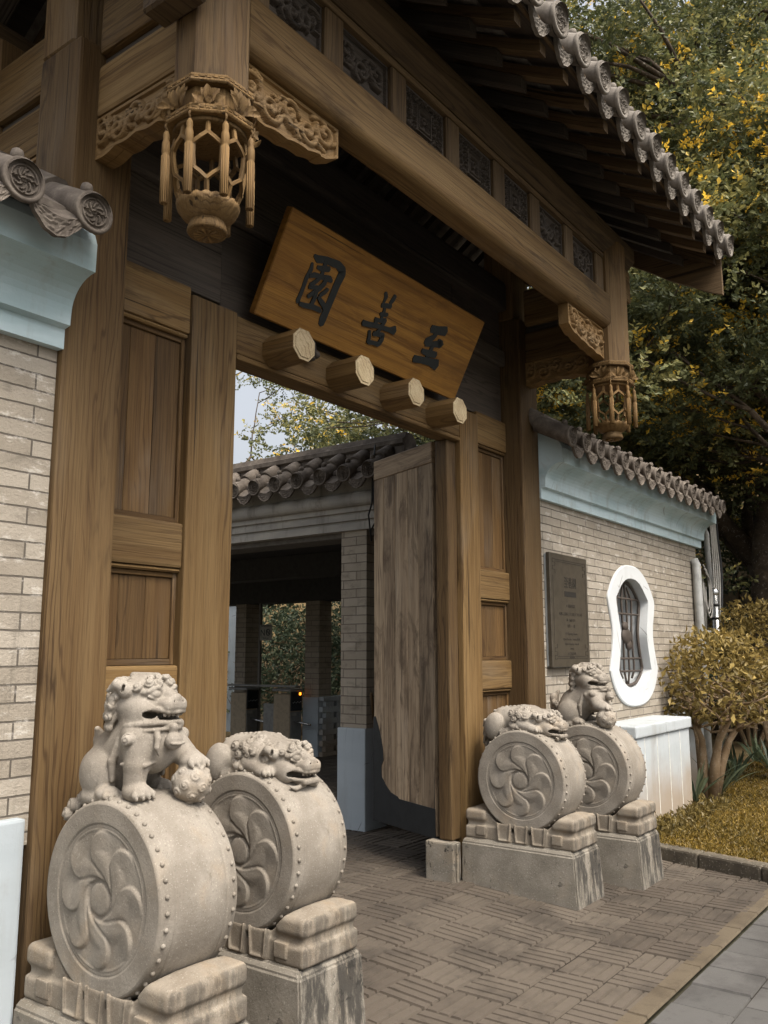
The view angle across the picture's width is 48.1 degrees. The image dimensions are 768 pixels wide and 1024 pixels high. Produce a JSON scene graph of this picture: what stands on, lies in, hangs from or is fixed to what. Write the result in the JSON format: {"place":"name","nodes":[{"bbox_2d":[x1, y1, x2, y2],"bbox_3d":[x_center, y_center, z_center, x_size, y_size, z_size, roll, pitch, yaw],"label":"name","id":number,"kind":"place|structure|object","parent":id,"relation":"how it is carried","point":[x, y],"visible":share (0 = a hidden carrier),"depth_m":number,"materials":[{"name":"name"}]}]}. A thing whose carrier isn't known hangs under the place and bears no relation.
{"place":"outdoors","nodes":[
{"label":"outdoors","id":0,"kind":"place"},
{"bbox_2d":[226,713,766,763],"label":"garden soil","id":1,"kind":"structure","parent":0,"point":[738,748],"depth_m":13.49,"materials":[{"name":"brown soil"}]},
{"bbox_2d":[226,675,274,713],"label":"garden bush","id":2,"kind":"object","parent":1,"relation":"on","point":[228,711],"visible":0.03,"depth_m":17.63,"materials":[{"name":"green plant"}]},
{"bbox_2d":[262,604,305,680],"bbox_3d":[-2.962,3.312,19.467,3.279,3.132,3.575,-7,-12,36],"label":"garden bush","id":3,"kind":"object","parent":1,"relation":"on","point":[278,636],"visible":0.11,"depth_m":19.03,"materials":[{"name":"green plant"}]},
{"bbox_2d":[228,603,340,695],"bbox_3d":[-1.963,3.287,18.103,2.960,2.735,2.945,-7,-12,36],"label":"garden bush","id":4,"kind":"object","parent":1,"relation":"on","point":[284,635],"visible":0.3,"depth_m":17.83,"materials":[{"name":"green plant"}]},
{"bbox_2d":[235,371,340,610],"bbox_3d":[-3.002,-0.055,20.018,10.497,10.070,10.489,1,-9,-7],"label":"garden tree","id":5,"kind":"object","parent":1,"relation":"on","point":[267,393],"visible":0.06,"depth_m":22.08,"materials":[{"name":"green plant"}]},
{"bbox_2d":[260,644,340,734],"bbox_3d":[-1.643,3.472,16.554,2.274,1.871,2.201,-7,-12,36],"label":"garden bush","id":6,"kind":"object","parent":1,"relation":"on","point":[275,674],"visible":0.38,"depth_m":16.36,"materials":[{"name":"green plant"}]},
{"bbox_2d":[262,601,340,694],"bbox_3d":[-1.140,2.975,20.457,4.024,4.110,4.008,-7,-12,36],"label":"garden bush","id":7,"kind":"object","parent":1,"relation":"on","point":[287,608],"visible":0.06,"depth_m":19.79,"materials":[{"name":"green plant"}]},
{"bbox_2d":[298,601,340,681],"bbox_3d":[-0.281,3.054,17.930,3.070,3.132,3.329,-7,-12,36],"label":"garden bush","id":8,"kind":"object","parent":1,"relation":"on","point":[338,629],"visible":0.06,"depth_m":17.67,"materials":[{"name":"green plant"}]},
{"bbox_2d":[331,660,340,695],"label":"garden bush","id":9,"kind":"object","parent":1,"relation":"on","point":[336,682],"visible":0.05,"depth_m":15.96,"materials":[{"name":"green plant"}]},
{"bbox_2d":[262,288,527,454],"bbox_3d":[1.474,0.395,21.822,9.523,12.178,9.276,-7,-12,36],"label":"garden tree","id":10,"kind":"object","parent":1,"relation":"on","point":[346,433],"visible":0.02,"depth_m":19.90,"materials":[{"name":"green plant"}]},
{"bbox_2d":[738,733,766,762],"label":"leafy plant","id":11,"kind":"object","parent":1,"relation":"on","point":[753,746],"visible":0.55,"depth_m":11.90,"materials":[{"name":"green plant"}]},
{"bbox_2d":[748,737,767,767],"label":"leafy plant","id":12,"kind":"object","parent":1,"relation":"on","point":[761,755],"visible":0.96,"depth_m":11.41,"materials":[{"name":"green plant"}]},
{"bbox_2d":[233,0,766,463],"label":"sky","id":13,"kind":"structure","parent":0,"point":[245,402],"materials":[{"name":"white"}]},
{"bbox_2d":[260,447,761,739],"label":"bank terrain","id":14,"kind":"structure","parent":0,"point":[730,596],"depth_m":20.65,"materials":[{"name":"green plant"}]},
{"bbox_2d":[530,1,761,515],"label":"banyan tree","id":15,"kind":"object","parent":14,"relation":"on","point":[742,504],"depth_m":15.90,"materials":[{"name":"green plant"}]},
{"bbox_2d":[527,79,767,514],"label":"banyan tree","id":16,"kind":"object","parent":14,"relation":"on","point":[731,364],"visible":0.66,"depth_m":11.18,"materials":[{"name":"green plant"}]},
{"bbox_2d":[695,511,750,597],"bbox_3d":[8.198,1.155,19.909,4.626,2.716,4.414,0,-9,0],"label":"bank bush","id":17,"kind":"object","parent":14,"relation":"on","point":[738,592],"visible":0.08,"depth_m":19.03,"materials":[{"name":"green plant"}]},
{"bbox_2d":[708,606,749,664],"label":"bank bush","id":18,"kind":"object","parent":14,"relation":"on","point":[746,615],"visible":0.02,"depth_m":15.67,"materials":[{"name":"green plant"}]},
{"bbox_2d":[708,655,767,746],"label":"bank bush","id":19,"kind":"object","parent":14,"relation":"on","point":[748,739],"visible":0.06,"depth_m":13.58,"materials":[{"name":"green plant"}]},
{"bbox_2d":[315,755,767,1023],"bbox_3d":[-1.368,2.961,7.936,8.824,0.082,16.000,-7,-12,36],"label":"brick pavement","id":20,"kind":"structure","parent":0,"point":[407,912],"depth_m":5.03,"materials":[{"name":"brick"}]},
{"bbox_2d":[13,997,248,1023],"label":"stone plinth","id":21,"kind":"structure","parent":20,"relation":"on","point":[28,1010],"depth_m":3.21,"materials":[{"name":"stone"}]},
{"bbox_2d":[24,672,246,1023],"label":"stone drum","id":22,"kind":"object","parent":21,"relation":"on","point":[142,891],"visible":1,"depth_m":3.12,"materials":[{"name":"stone"}]},
{"bbox_2d":[215,947,365,1023],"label":"stone plinth","id":23,"kind":"structure","parent":20,"relation":"on","point":[330,991],"depth_m":3.65,"materials":[{"name":"stone"}]},
{"bbox_2d":[203,731,356,969],"bbox_3d":[-0.565,1.512,4.039,0.853,0.941,0.386,-7,-12,36],"label":"stone drum","id":24,"kind":"object","parent":23,"relation":"on","point":[269,800],"visible":0.83,"depth_m":3.81,"materials":[{"name":"stone"}]},
{"bbox_2d":[272,688,310,740],"bbox_3d":[-1.416,3.337,13.660,0.742,1.040,0.300,-7,-12,36],"label":"turnstile","id":25,"kind":"object","parent":20,"relation":"on","point":[287,722],"visible":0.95,"depth_m":13.66,"materials":[{"name":"grey metal"}]},
{"bbox_2d":[227,432,415,831],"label":"ticket hall","id":26,"kind":"structure","parent":20,"relation":"on","point":[300,532],"depth_m":8.83,"materials":[{"name":"beige brick"}]},
{"bbox_2d":[230,687,262,735],"bbox_3d":[-2.202,3.433,14.237,0.742,1.040,0.300,-7,-12,36],"label":"turnstile","id":27,"kind":"object","parent":26,"relation":"attached to","point":[244,705],"visible":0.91,"depth_m":14.25,"materials":[{"name":"grey metal"}]},
{"bbox_2d":[257,603,262,731],"bbox_3d":[-2.099,2.748,14.505,0.045,2.400,0.050,-7,-12,36],"label":"window frame","id":28,"kind":"structure","parent":26,"relation":"in","point":[260,605],"depth_m":14.51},
{"bbox_2d":[260,624,271,640],"bbox_3d":[-1.989,2.027,14.484,0.268,0.265,0.018,-7,-12,36],"label":"notice sign","id":29,"kind":"object","parent":26,"relation":"attached to","point":[265,632],"visible":1,"depth_m":14.48,"materials":[{"name":"black paint"}]},
{"bbox_2d":[368,444,375,540],"bbox_3d":[-0.104,-0.186,8.145,0.071,0.923,0.202,3,-10,-18],"label":"cable","id":30,"kind":"object","parent":26,"relation":"hanging from","point":[372,499],"visible":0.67,"depth_m":8.11,"materials":[{"name":"black rubber"}]},
{"bbox_2d":[0,0,733,1023],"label":"wooden gate","id":31,"kind":"structure","parent":20,"relation":"on","point":[486,162],"depth_m":4.89,"materials":[{"name":"brown wood"}]},
{"bbox_2d":[249,206,483,398],"bbox_3d":[-0.006,-1.285,5.696,0.329,0.580,2.125,-7,-12,36],"label":"signboard","id":32,"kind":"object","parent":31,"relation":"attached to","point":[322,284],"visible":1,"depth_m":5.47,"materials":[{"name":"orange wood"}]},
{"bbox_2d":[373,442,439,838],"bbox_3d":[0.173,0.980,6.905,0.876,2.983,0.080,-15,-17,57],"label":"door leaf","id":33,"kind":"structure","parent":31,"relation":"in","point":[405,719],"depth_m":6.83,"materials":[{"name":"brown wood"}]},
{"bbox_2d":[370,692,373,720],"bbox_3d":[-0.042,2.269,7.979,0.056,1.189,0.432,-4,-10,25],"label":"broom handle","id":34,"kind":"object","parent":20,"relation":"on","point":[372,702],"visible":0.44,"depth_m":7.91,"materials":[{"name":"brown wood"}]},
{"bbox_2d":[462,837,603,910],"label":"stone plinth","id":35,"kind":"structure","parent":20,"relation":"on","point":[569,880],"depth_m":5.84,"materials":[{"name":"stone"}]},
{"bbox_2d":[466,704,596,851],"bbox_3d":[1.033,1.857,6.157,0.853,0.941,0.386,-7,-12,36],"label":"stone drum","id":36,"kind":"object","parent":35,"relation":"on","point":[532,779],"visible":1,"depth_m":5.99,"materials":[{"name":"stone"}]},
{"bbox_2d":[595,829,663,890],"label":"stone plinth","id":37,"kind":"structure","parent":20,"relation":"on","point":[631,862],"depth_m":6.22,"materials":[{"name":"stone"}]},
{"bbox_2d":[550,662,656,835],"bbox_3d":[1.604,1.791,6.672,0.853,1.236,0.386,-7,-12,36],"label":"stone drum","id":38,"kind":"object","parent":37,"relation":"on","point":[611,754],"visible":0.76,"depth_m":6.45,"materials":[{"name":"stone"}]},
{"bbox_2d":[614,888,767,1023],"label":"edge strip","id":39,"kind":"object","parent":20,"relation":"on","point":[652,1002],"visible":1,"depth_m":4.54,"materials":[{"name":"brown stone"}]},
{"bbox_2d":[644,906,767,1023],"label":"ground","id":40,"kind":"structure","parent":0,"point":[674,997],"depth_m":4.67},
{"bbox_2d":[0,147,112,1023],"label":"brick wall","id":41,"kind":"structure","parent":40,"relation":"on","point":[51,225],"depth_m":3.55,"materials":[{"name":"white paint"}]},
{"bbox_2d":[234,287,767,566],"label":"banyan tree","id":42,"kind":"object","parent":40,"relation":"on","point":[318,411],"visible":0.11,"depth_m":15.29,"materials":[{"name":"green plant"}]},
{"bbox_2d":[241,0,767,741],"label":"banyan tree","id":43,"kind":"object","parent":40,"relation":"on","point":[705,58],"visible":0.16,"depth_m":12.26,"materials":[{"name":"green plant"}]},
{"bbox_2d":[490,408,725,819],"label":"brick wall","id":44,"kind":"structure","parent":40,"relation":"on","point":[628,527],"depth_m":8.63,"materials":[{"name":"beige brick"}]},
{"bbox_2d":[544,552,589,667],"bbox_3d":[1.633,0.880,7.663,0.062,0.985,0.775,-7,-12,36],"label":"wall plaque","id":45,"kind":"object","parent":44,"relation":"attached to","point":[566,611],"depth_m":7.57,"materials":[{"name":"stone"}]},
{"bbox_2d":[606,565,657,706],"bbox_3d":[2.402,1.298,9.064,0.482,1.444,1.323,-7,-12,36],"label":"window","id":46,"kind":"structure","parent":44,"relation":"in","point":[633,669],"depth_m":9.11,"materials":[{"name":"white paint"}]},
{"bbox_2d":[690,558,711,763],"bbox_3d":[3.877,1.992,10.504,0.132,2.874,0.110,-7,-12,36],"label":"drain pipe","id":47,"kind":"object","parent":44,"relation":"attached to","point":[697,592],"visible":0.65,"depth_m":10.59,"materials":[{"name":"grey plastic"}]},
{"bbox_2d":[704,529,712,609],"bbox_3d":[4.124,0.657,11.195,0.342,1.232,0.092,5,-10,-27],"label":"rain pipe","id":48,"kind":"object","parent":44,"relation":"attached to","point":[707,552],"visible":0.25,"depth_m":11.25,"materials":[{"name":"grey plastic"}]},
{"bbox_2d":[711,525,716,587],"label":"cable","id":49,"kind":"object","parent":44,"relation":"hanging from","point":[714,557],"visible":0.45,"depth_m":11.26,"materials":[{"name":"black rubber"}]},
{"bbox_2d":[709,526,719,727],"bbox_3d":[4.166,1.602,10.858,0.056,3.213,0.454,-5,-11,29],"label":"cable","id":50,"kind":"object","parent":44,"relation":"hanging from","point":[712,562],"visible":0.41,"depth_m":11.20,"materials":[{"name":"black rubber"}]},
{"bbox_2d":[713,524,718,589],"bbox_3d":[4.239,1.618,10.952,0.057,3.213,0.572,-5,-11,30],"label":"cable","id":51,"kind":"object","parent":44,"relation":"hanging from","point":[716,558],"visible":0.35,"depth_m":11.32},
{"bbox_2d":[714,524,720,621],"bbox_3d":[4.275,1.625,11.000,0.057,3.213,0.632,-6,-11,30],"label":"cable","id":52,"kind":"object","parent":44,"relation":"hanging from","point":[718,569],"visible":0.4,"depth_m":11.37,"materials":[{"name":"black rubber"}]},
{"bbox_2d":[715,519,729,760],"bbox_3d":[4.313,1.630,11.050,0.073,3.220,0.699,-6,-11,30],"label":"cable","id":53,"kind":"object","parent":44,"relation":"hanging from","point":[720,560],"visible":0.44,"depth_m":11.43,"materials":[{"name":"black rubber"}]},
{"bbox_2d":[660,842,767,881],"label":"kerb","id":54,"kind":"structure","parent":40,"relation":"on","point":[750,869],"depth_m":6.64,"materials":[{"name":"grey stone"}]},
{"bbox_2d":[650,910,767,1023],"bbox_3d":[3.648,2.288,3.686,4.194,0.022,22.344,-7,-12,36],"label":"sidewalk","id":55,"kind":"structure","parent":0,"point":[724,987],"depth_m":4.29,"materials":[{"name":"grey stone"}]},
{"bbox_2d":[658,753,767,862],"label":"lawn","id":56,"kind":"structure","parent":0,"point":[740,812],"depth_m":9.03,"materials":[{"name":"plant"}]},
{"bbox_2d":[655,789,737,835],"bbox_3d":[2.983,2.878,8.219,0.492,0.213,2.276,-7,-12,36],"label":"ground cover","id":57,"kind":"object","parent":56,"relation":"on","point":[668,822],"visible":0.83,"depth_m":8.19,"materials":[{"name":"green plant"}]},
{"bbox_2d":[691,761,733,802],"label":"leafy plant","id":58,"kind":"object","parent":56,"relation":"on","point":[701,781],"visible":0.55,"depth_m":9.20,"materials":[{"name":"green plant"}]},
{"bbox_2d":[658,624,767,798],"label":"clipped shrub","id":59,"kind":"object","parent":56,"relation":"on","point":[698,710],"visible":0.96,"depth_m":9.37,"materials":[{"name":"green plant"}]},
{"bbox_2d":[707,587,729,779],"bbox_3d":[4.129,2.172,10.728,0.121,2.490,0.542,-7,-12,36],"label":"conduit pole","id":60,"kind":"object","parent":56,"relation":"on","point":[716,614],"visible":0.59,"depth_m":10.99,"materials":[{"name":"metal"}]},
{"bbox_2d":[702,564,709,623],"bbox_3d":[4.041,1.235,10.781,0.036,1.156,0.271,-7,-12,36],"label":"cable","id":61,"kind":"object","parent":60,"relation":"hanging from","point":[703,594],"visible":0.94,"depth_m":10.73,"materials":[{"name":"black rubber"}]},
{"bbox_2d":[704,568,711,642],"bbox_3d":[4.057,1.262,10.790,0.046,1.106,0.271,-7,-12,36],"label":"cable","id":62,"kind":"object","parent":60,"relation":"hanging from","point":[705,604],"visible":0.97,"depth_m":10.77,"materials":[{"name":"black rubber"}]},
{"bbox_2d":[705,572,712,637],"bbox_3d":[4.073,1.289,10.799,0.056,1.056,0.271,-7,-12,36],"label":"cable","id":63,"kind":"object","parent":60,"relation":"hanging from","point":[707,610],"visible":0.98,"depth_m":10.74,"materials":[{"name":"black rubber"}]},
{"bbox_2d":[690,756,762,794],"bbox_3d":[3.841,2.915,9.603,0.683,0.500,0.696,-7,-12,36],"label":"leafy plant","id":64,"kind":"object","parent":56,"relation":"on","point":[727,781],"visible":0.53,"depth_m":9.59,"materials":[{"name":"green plant"}]},
{"bbox_2d":[713,745,754,780],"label":"leafy plant","id":65,"kind":"object","parent":56,"relation":"on","point":[732,763],"visible":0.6,"depth_m":10.49,"materials":[{"name":"green plant"}]},
{"bbox_2d":[707,592,767,749],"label":"clipped shrub","id":66,"kind":"object","parent":56,"relation":"on","point":[745,623],"visible":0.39,"depth_m":10.74,"materials":[{"name":"green plant"}]},
{"bbox_2d":[729,743,765,769],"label":"leafy plant","id":67,"kind":"object","parent":56,"relation":"on","point":[741,757],"visible":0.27,"depth_m":10.96,"materials":[{"name":"green plant"}]},
{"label":"paving bed","id":68,"kind":"structure","parent":0,"visible":0},
{"bbox_2d":[226,606,235,731],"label":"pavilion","id":69,"kind":"structure","parent":68,"relation":"on","point":[231,645],"depth_m":17.48,"materials":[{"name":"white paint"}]}
]}

